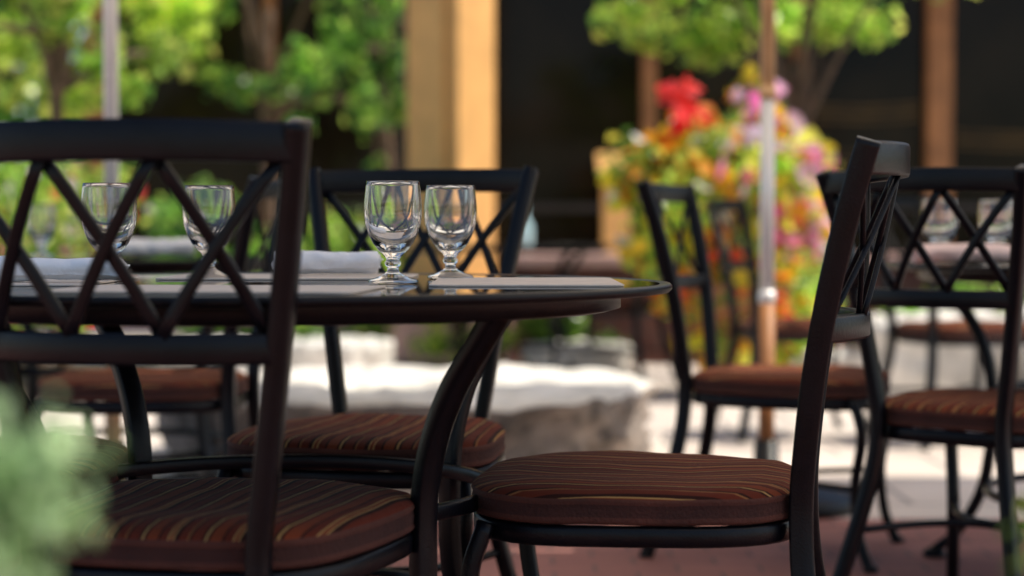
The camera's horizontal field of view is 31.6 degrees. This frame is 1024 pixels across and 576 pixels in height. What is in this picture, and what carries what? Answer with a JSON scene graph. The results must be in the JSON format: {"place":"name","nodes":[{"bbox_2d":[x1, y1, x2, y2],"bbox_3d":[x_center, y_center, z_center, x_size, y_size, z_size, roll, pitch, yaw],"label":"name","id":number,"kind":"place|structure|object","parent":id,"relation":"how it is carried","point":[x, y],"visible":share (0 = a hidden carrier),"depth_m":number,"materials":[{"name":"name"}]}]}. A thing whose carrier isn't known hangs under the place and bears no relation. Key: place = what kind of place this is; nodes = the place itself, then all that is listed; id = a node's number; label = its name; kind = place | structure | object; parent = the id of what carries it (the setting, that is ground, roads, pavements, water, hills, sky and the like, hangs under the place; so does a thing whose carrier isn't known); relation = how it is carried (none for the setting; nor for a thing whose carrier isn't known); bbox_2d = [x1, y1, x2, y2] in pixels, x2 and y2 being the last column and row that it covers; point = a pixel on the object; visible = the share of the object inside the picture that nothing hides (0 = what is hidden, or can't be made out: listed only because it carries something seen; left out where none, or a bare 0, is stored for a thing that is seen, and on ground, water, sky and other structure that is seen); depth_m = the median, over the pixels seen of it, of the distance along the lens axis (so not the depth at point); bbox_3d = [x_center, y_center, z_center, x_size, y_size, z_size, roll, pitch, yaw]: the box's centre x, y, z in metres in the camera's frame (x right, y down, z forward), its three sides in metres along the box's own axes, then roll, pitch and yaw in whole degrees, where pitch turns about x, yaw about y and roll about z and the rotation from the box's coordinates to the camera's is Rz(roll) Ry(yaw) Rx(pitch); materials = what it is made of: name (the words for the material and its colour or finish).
{"place":"outdoors","nodes":[
{"label":"outdoors","id":0,"kind":"place"},
{"bbox_2d":[3,18,85,233],"label":"sky","id":1,"kind":"structure","parent":0,"point":[83,32],"materials":[{"name":"white"}]},
{"bbox_2d":[26,234,86,328],"bbox_3d":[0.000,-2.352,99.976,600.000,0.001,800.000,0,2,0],"label":"ground","id":2,"kind":"structure","parent":0,"point":[81,250],"depth_m":72.85,"materials":[{"name":"green plant"}]},
{"bbox_2d":[0,49,41,170],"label":"tree","id":3,"kind":"object","parent":2,"relation":"on","point":[10,114],"visible":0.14,"depth_m":24.15,"materials":[{"name":"green plant"}]},
{"bbox_2d":[13,17,86,188],"bbox_3d":[-4.803,-3.154,24.114,4.151,6.420,3.047,0,2,0],"label":"tree","id":4,"kind":"object","parent":2,"relation":"on","point":[37,104],"depth_m":24.64,"materials":[{"name":"green plant"}]},
{"bbox_2d":[93,326,351,328],"bbox_3d":[4.750,0.164,15.153,16.500,0.350,0.320,0,2,0],"label":"stone base","id":5,"kind":"object","parent":2,"relation":"on","point":[142,327],"visible":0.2,"depth_m":15.00,"materials":[{"name":"stone"}]},
{"bbox_2d":[85,0,978,268],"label":"mullions","id":6,"kind":"object","parent":5,"relation":"on","point":[938,107],"visible":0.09,"depth_m":14.86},
{"bbox_2d":[118,0,1023,273],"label":"window glazing","id":7,"kind":"structure","parent":5,"relation":"on","point":[567,93],"depth_m":15.01,"materials":[{"name":"black glass"}]},
{"bbox_2d":[1,329,1023,518],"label":"stone terrace","id":8,"kind":"structure","parent":0,"point":[916,481],"depth_m":6.75,"materials":[{"name":"beige stone"}]},
{"bbox_2d":[0,0,219,118],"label":"tree","id":9,"kind":"object","parent":8,"relation":"on","point":[76,103],"visible":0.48,"depth_m":12.22,"materials":[{"name":"green plant"}]},
{"bbox_2d":[103,0,128,479],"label":"patio umbrella","id":10,"kind":"object","parent":8,"relation":"on","point":[113,425],"visible":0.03,"depth_m":5.22,"materials":[{"name":"metal"}]},
{"bbox_2d":[0,254,262,471],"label":"round patio table","id":11,"kind":"object","parent":8,"relation":"on","point":[205,433],"visible":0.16,"depth_m":5.03,"materials":[{"name":"metal"}]},
{"bbox_2d":[26,204,56,257],"bbox_3d":[-1.300,-0.157,4.997,0.084,0.148,0.084,2,3,44],"label":"water goblet","id":12,"kind":"object","parent":11,"relation":"on","point":[41,225],"visible":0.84,"depth_m":4.97,"materials":[{"name":"clear glass"}]},
{"bbox_2d":[121,238,195,256],"bbox_3d":[-0.998,-0.114,5.097,0.213,0.053,0.080,-1,2,-23],"label":"rolled napkin","id":13,"kind":"object","parent":11,"relation":"on","point":[153,248],"visible":0.93,"depth_m":5.07,"materials":[{"name":"fabric"}]},
{"bbox_2d":[162,0,406,237],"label":"tree","id":14,"kind":"object","parent":8,"relation":"on","point":[309,79],"visible":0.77,"depth_m":12.67,"materials":[{"name":"green plant"}]},
{"bbox_2d":[20,362,655,396],"bbox_3d":[0.250,0.447,9.769,8.500,0.101,2.300,0,2,0],"label":"planting bed","id":15,"kind":"object","parent":8,"relation":"on","point":[629,371],"visible":0.04,"depth_m":9.83,"materials":[{"name":"grey stone"}]},
{"bbox_2d":[8,198,53,254],"bbox_3d":[-2.863,-0.015,9.559,0.990,1.077,1.108,0,2,0],"label":"shrub","id":16,"kind":"object","parent":15,"relation":"on","point":[9,208],"visible":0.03,"depth_m":9.78,"materials":[{"name":"green plant"}]},
{"bbox_2d":[0,161,153,380],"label":"flowering shrub","id":17,"kind":"object","parent":15,"relation":"on","point":[74,243],"visible":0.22,"depth_m":8.72,"materials":[{"name":"green plant"}]},
{"bbox_2d":[0,0,192,368],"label":"tree","id":18,"kind":"object","parent":15,"relation":"on","point":[54,31],"visible":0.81,"depth_m":9.25,"materials":[{"name":"green plant"}]},
{"bbox_2d":[139,175,269,332],"bbox_3d":[-1.759,-0.080,10.391,0.953,1.151,0.883,1,2,35],"label":"shrub","id":19,"kind":"object","parent":15,"relation":"on","point":[169,224],"visible":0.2,"depth_m":10.12,"materials":[{"name":"green plant"}]},
{"bbox_2d":[149,365,262,370],"bbox_3d":[-1.505,0.388,9.217,0.716,0.278,0.503,0,2,0],"label":"boulder","id":20,"kind":"object","parent":15,"relation":"on","point":[241,367],"visible":0.02,"depth_m":9.01,"materials":[{"name":"stone"}]},
{"bbox_2d":[215,234,323,339],"bbox_3d":[-1.326,0.097,10.025,0.594,0.828,0.626,1,2,19],"label":"shrub","id":21,"kind":"object","parent":15,"relation":"on","point":[302,332],"visible":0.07,"depth_m":10.05,"materials":[{"name":"green plant"}]},
{"bbox_2d":[291,336,393,367],"bbox_3d":[-0.853,0.383,8.921,0.547,0.307,0.455,0,2,0],"label":"boulder","id":22,"kind":"object","parent":15,"relation":"on","point":[360,351],"visible":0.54,"depth_m":8.73,"materials":[{"name":"stone"}]},
{"bbox_2d":[302,204,409,354],"bbox_3d":[-0.832,0.030,9.733,0.595,0.973,0.730,-1,2,-23],"label":"shrub","id":23,"kind":"object","parent":15,"relation":"on","point":[342,238],"visible":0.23,"depth_m":9.72,"materials":[{"name":"green plant"}]},
{"bbox_2d":[387,321,511,362],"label":"stone plinth","id":24,"kind":"structure","parent":15,"relation":"on","point":[403,334],"depth_m":11.14,"materials":[{"name":"stone"}]},
{"bbox_2d":[407,0,494,273],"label":"shaft","id":25,"kind":"object","parent":24,"relation":"on","point":[450,84],"visible":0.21,"depth_m":11.10,"materials":[{"name":"beige paint"}]},
{"bbox_2d":[407,322,520,364],"bbox_3d":[-0.267,0.224,9.896,0.631,0.580,0.752,0,2,0],"label":"shrub","id":26,"kind":"object","parent":15,"relation":"on","point":[435,342],"visible":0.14,"depth_m":9.94,"materials":[{"name":"green plant"}]},
{"bbox_2d":[515,315,628,343],"bbox_3d":[0.343,0.263,10.445,0.671,0.469,0.509,0,2,0],"label":"shrub","id":27,"kind":"object","parent":15,"relation":"on","point":[537,328],"visible":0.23,"depth_m":10.36,"materials":[{"name":"green plant"}]},
{"bbox_2d":[521,339,631,372],"bbox_3d":[0.345,0.394,9.821,0.605,0.229,0.416,0,2,0],"label":"boulder","id":28,"kind":"object","parent":15,"relation":"on","point":[618,363],"visible":0.59,"depth_m":9.64,"materials":[{"name":"stone"}]},
{"bbox_2d":[588,0,945,360],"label":"tree","id":29,"kind":"object","parent":15,"relation":"on","point":[703,45],"visible":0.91,"depth_m":9.95,"materials":[{"name":"green plant"}]},
{"bbox_2d":[803,346,862,365],"bbox_3d":[1.619,0.412,8.615,0.466,0.268,0.415,0,2,0],"label":"boulder","id":30,"kind":"object","parent":15,"relation":"on","point":[849,356],"visible":0.12,"depth_m":8.42,"materials":[{"name":"stone"}]},
{"bbox_2d":[877,282,990,315],"bbox_3d":[2.299,0.233,9.655,0.771,0.579,0.840,0,2,0],"label":"shrub","id":31,"kind":"object","parent":15,"relation":"on","point":[911,311],"visible":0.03,"depth_m":9.63,"materials":[{"name":"green plant"}]},
{"bbox_2d":[871,309,1022,395],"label":"boulder","id":32,"kind":"object","parent":15,"relation":"on","point":[956,367],"visible":0.33,"depth_m":8.26,"materials":[{"name":"stone"}]},
{"bbox_2d":[993,285,1004,315],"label":"flowering shrub","id":33,"kind":"object","parent":15,"relation":"on","point":[1001,311],"visible":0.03,"depth_m":10.12,"materials":[{"name":"green plant"}]},
{"bbox_2d":[315,0,406,331],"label":"tree","id":34,"kind":"object","parent":8,"relation":"on","point":[361,21],"visible":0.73,"depth_m":12.61,"materials":[{"name":"green plant"}]},
{"bbox_2d":[155,363,661,473],"bbox_3d":[-0.367,0.466,6.380,1.818,0.304,1.567,0,2,0],"label":"stone fountain basin","id":35,"kind":"object","parent":8,"relation":"on","point":[538,410],"visible":0.52,"depth_m":5.88,"materials":[{"name":"stone"}]},
{"bbox_2d":[596,153,629,253],"bbox_3d":[0.780,-0.316,13.577,0.280,1.410,0.320,0,2,0],"label":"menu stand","id":36,"kind":"object","parent":8,"relation":"on","point":[611,223],"visible":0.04,"depth_m":13.51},
{"bbox_2d":[596,63,849,391],"bbox_3d":[1.049,-0.292,8.986,1.261,1.653,1.192,0,2,0],"label":"flowering plant","id":37,"kind":"object","parent":8,"relation":"on","point":[709,158],"visible":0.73,"depth_m":8.73,"materials":[{"name":"multicoloured plant"}]},
{"bbox_2d":[512,266,1002,364],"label":"bricks","id":38,"kind":"object","parent":8,"relation":"on","point":[622,326],"visible":0.11,"depth_m":11.01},
{"bbox_2d":[517,254,911,265],"bbox_3d":[2.750,-0.172,11.125,5.580,0.072,0.350,0,2,0],"label":"coping","id":39,"kind":"object","parent":38,"relation":"on","point":[555,260],"depth_m":10.95,"materials":[{"name":"stone"}]},
{"bbox_2d":[520,219,531,253],"bbox_3d":[0.080,-0.353,11.094,0.090,0.285,0.090,0,2,0],"label":"water bottle","id":40,"kind":"object","parent":39,"relation":"on","point":[527,238],"visible":0.21,"depth_m":11.06,"materials":[{"name":"plastic"}]},
{"bbox_2d":[703,198,869,442],"bbox_3d":[1.093,0.117,7.197,0.645,0.945,0.486,0,2,-10],"label":"patio chair","id":41,"kind":"object","parent":8,"relation":"on","point":[791,329],"visible":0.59,"depth_m":7.02,"materials":[{"name":"metal"}]},
{"bbox_2d":[753,0,850,518],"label":"patio umbrella","id":42,"kind":"object","parent":8,"relation":"on","point":[834,503],"visible":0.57,"depth_m":5.30,"materials":[{"name":"metal"}]},
{"bbox_2d":[865,196,1023,450],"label":"patio chair","id":43,"kind":"object","parent":8,"relation":"on","point":[932,332],"visible":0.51,"depth_m":6.82,"materials":[{"name":"metal"}]},
{"bbox_2d":[6,519,1023,575],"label":"brick patio","id":44,"kind":"structure","parent":0,"point":[981,553],"depth_m":4.50,"materials":[{"name":"red brick"}]},
{"bbox_2d":[0,390,126,575],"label":"potted shrub","id":45,"kind":"object","parent":44,"relation":"on","point":[32,487],"visible":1,"depth_m":1.01,"materials":[{"name":"green plant"}]},
{"bbox_2d":[15,436,127,503],"bbox_3d":[-0.938,0.254,2.908,0.645,0.945,0.486,0,2,-2],"label":"patio chair","id":46,"kind":"object","parent":44,"relation":"on","point":[81,471],"visible":0.29,"depth_m":2.84,"materials":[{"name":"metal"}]},
{"bbox_2d":[14,176,279,574],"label":"patio chair","id":47,"kind":"object","parent":44,"relation":"on","point":[87,395],"visible":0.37,"depth_m":4.29,"materials":[{"name":"metal"}]},
{"bbox_2d":[0,117,414,575],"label":"patio chair","id":48,"kind":"object","parent":44,"relation":"on","point":[265,520],"visible":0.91,"depth_m":2.07,"materials":[{"name":"metal"}]},
{"bbox_2d":[7,273,671,575],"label":"round patio table","id":49,"kind":"object","parent":44,"relation":"on","point":[438,470],"visible":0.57,"depth_m":2.40,"materials":[{"name":"metal"}]},
{"bbox_2d":[13,277,137,285],"bbox_3d":[-0.730,-0.010,2.701,0.270,0.002,0.400,0,2,0],"label":"placemat","id":50,"kind":"object","parent":49,"relation":"on","point":[69,282],"visible":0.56,"depth_m":2.60,"materials":[{"name":"grey fabric"}]},
{"bbox_2d":[0,256,129,281],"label":"rolled napkin","id":51,"kind":"object","parent":50,"relation":"on","point":[61,269],"visible":0.44,"depth_m":2.58,"materials":[{"name":"fabric"}]},
{"bbox_2d":[81,182,136,280],"bbox_3d":[-0.610,-0.085,2.739,0.084,0.148,0.084,1,2,37],"label":"water goblet","id":52,"kind":"object","parent":50,"relation":"on","point":[101,200],"visible":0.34,"depth_m":2.70,"materials":[{"name":"clear glass"}]},
{"bbox_2d":[35,285,385,293],"bbox_3d":[-0.380,0.001,2.341,0.400,0.002,0.280,0,2,5],"label":"placemat","id":53,"kind":"object","parent":49,"relation":"on","point":[255,289],"visible":0.82,"depth_m":2.29,"materials":[{"name":"grey fabric"}]},
{"bbox_2d":[155,274,418,279],"bbox_3d":[-0.360,-0.019,2.971,0.400,0.002,0.300,0,2,0],"label":"placemat","id":54,"kind":"object","parent":49,"relation":"on","point":[307,277],"visible":0.61,"depth_m":2.87,"materials":[{"name":"grey fabric"}]},
{"bbox_2d":[182,185,235,277],"bbox_3d":[-0.485,-0.090,2.899,0.084,0.148,0.084,2,3,44],"label":"water goblet","id":55,"kind":"object","parent":54,"relation":"on","point":[216,204],"visible":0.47,"depth_m":2.87,"materials":[{"name":"clear glass"}]},
{"bbox_2d":[272,250,382,273],"bbox_3d":[-0.305,-0.042,2.998,0.184,0.043,0.063,0,2,-4],"label":"rolled napkin","id":56,"kind":"object","parent":54,"relation":"on","point":[369,262],"visible":0.71,"depth_m":2.98,"materials":[{"name":"fabric"}]},
{"bbox_2d":[364,180,421,282],"bbox_3d":[-0.173,-0.081,2.629,0.084,0.148,0.084,0,2,9],"label":"water goblet","id":57,"kind":"object","parent":49,"relation":"on","point":[392,213],"visible":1,"depth_m":2.60,"materials":[{"name":"clear glass"}]},
{"bbox_2d":[424,185,476,278],"bbox_3d":[-0.098,-0.089,2.879,0.084,0.148,0.084,-1,2,-35],"label":"water goblet","id":58,"kind":"object","parent":49,"relation":"on","point":[450,214],"visible":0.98,"depth_m":2.85,"materials":[{"name":"clear glass"}]},
{"bbox_2d":[429,277,623,286],"bbox_3d":[0.020,-0.009,2.681,0.270,0.002,0.400,0,2,0],"label":"placemat","id":59,"kind":"object","parent":49,"relation":"on","point":[531,282],"visible":0.95,"depth_m":2.60,"materials":[{"name":"grey fabric"}]},
{"bbox_2d":[217,165,538,575],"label":"patio chair","id":60,"kind":"object","parent":44,"relation":"on","point":[340,430],"visible":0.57,"depth_m":3.46,"materials":[{"name":"metal"}]},
{"bbox_2d":[460,135,910,575],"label":"patio chair","id":61,"kind":"object","parent":44,"relation":"on","point":[527,504],"visible":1,"depth_m":2.49,"materials":[{"name":"metal"}]},
{"bbox_2d":[635,180,904,572],"bbox_3d":[0.646,0.200,4.608,0.645,0.945,0.486,1,2,20],"label":"patio chair","id":62,"kind":"object","parent":44,"relation":"on","point":[713,385],"visible":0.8,"depth_m":4.50,"materials":[{"name":"metal"}]},
{"bbox_2d":[815,164,1023,575],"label":"patio chair","id":63,"kind":"object","parent":44,"relation":"on","point":[953,415],"visible":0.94,"depth_m":3.60,"materials":[{"name":"metal"}]},
{"bbox_2d":[886,260,1023,557],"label":"round patio table","id":64,"kind":"object","parent":44,"relation":"on","point":[975,272],"visible":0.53,"depth_m":4.43,"materials":[{"name":"metal"}]},
{"bbox_2d":[921,199,957,263],"bbox_3d":[0.985,-0.130,4.168,0.084,0.148,0.084,-1,2,-23],"label":"water goblet","id":65,"kind":"object","parent":64,"relation":"on","point":[941,226],"visible":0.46,"depth_m":4.13,"materials":[{"name":"clear glass"}]},
{"bbox_2d":[911,243,1009,263],"bbox_3d":[1.021,-0.077,4.020,0.270,0.046,0.079,0,2,-3],"label":"rolled napkin","id":66,"kind":"object","parent":64,"relation":"on","point":[951,253],"visible":0.56,"depth_m":3.99,"materials":[{"name":"white fabric"}]},
{"bbox_2d":[978,199,1012,263],"bbox_3d":[1.125,-0.131,4.198,0.084,0.148,0.084,2,2,42],"label":"water goblet","id":67,"kind":"object","parent":64,"relation":"on","point":[999,231],"visible":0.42,"depth_m":4.17,"materials":[{"name":"clear glass"}]},
{"bbox_2d":[1000,497,1023,570],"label":"potted shrub","id":68,"kind":"object","parent":44,"relation":"on","point":[1006,529],"visible":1,"depth_m":1.21,"materials":[{"name":"green plant"}]},
{"bbox_2d":[411,244,619,369],"bbox_3d":[0.000,0.130,9.909,1.200,0.736,1.200,0,2,-6],"label":"round patio table","id":69,"kind":"object","parent":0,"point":[581,250],"visible":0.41,"depth_m":9.60,"materials":[{"name":"metal"}]},
{"bbox_2d":[548,206,677,386],"bbox_3d":[0.550,0.048,9.377,0.645,0.945,0.486,1,2,30],"label":"patio chair","id":70,"kind":"object","parent":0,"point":[635,307],"visible":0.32,"depth_m":9.31,"materials":[{"name":"metal"}]},
{"bbox_2d":[816,102,1023,167],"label":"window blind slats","id":71,"kind":"structure","parent":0,"point":[907,119],"depth_m":14.98,"materials":[{"name":"black"}]},
{"bbox_2d":[1003,309,1023,380],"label":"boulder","id":72,"kind":"object","parent":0,"point":[1021,354],"visible":0.12,"depth_m":8.26,"materials":[{"name":"stone"}]}
]}

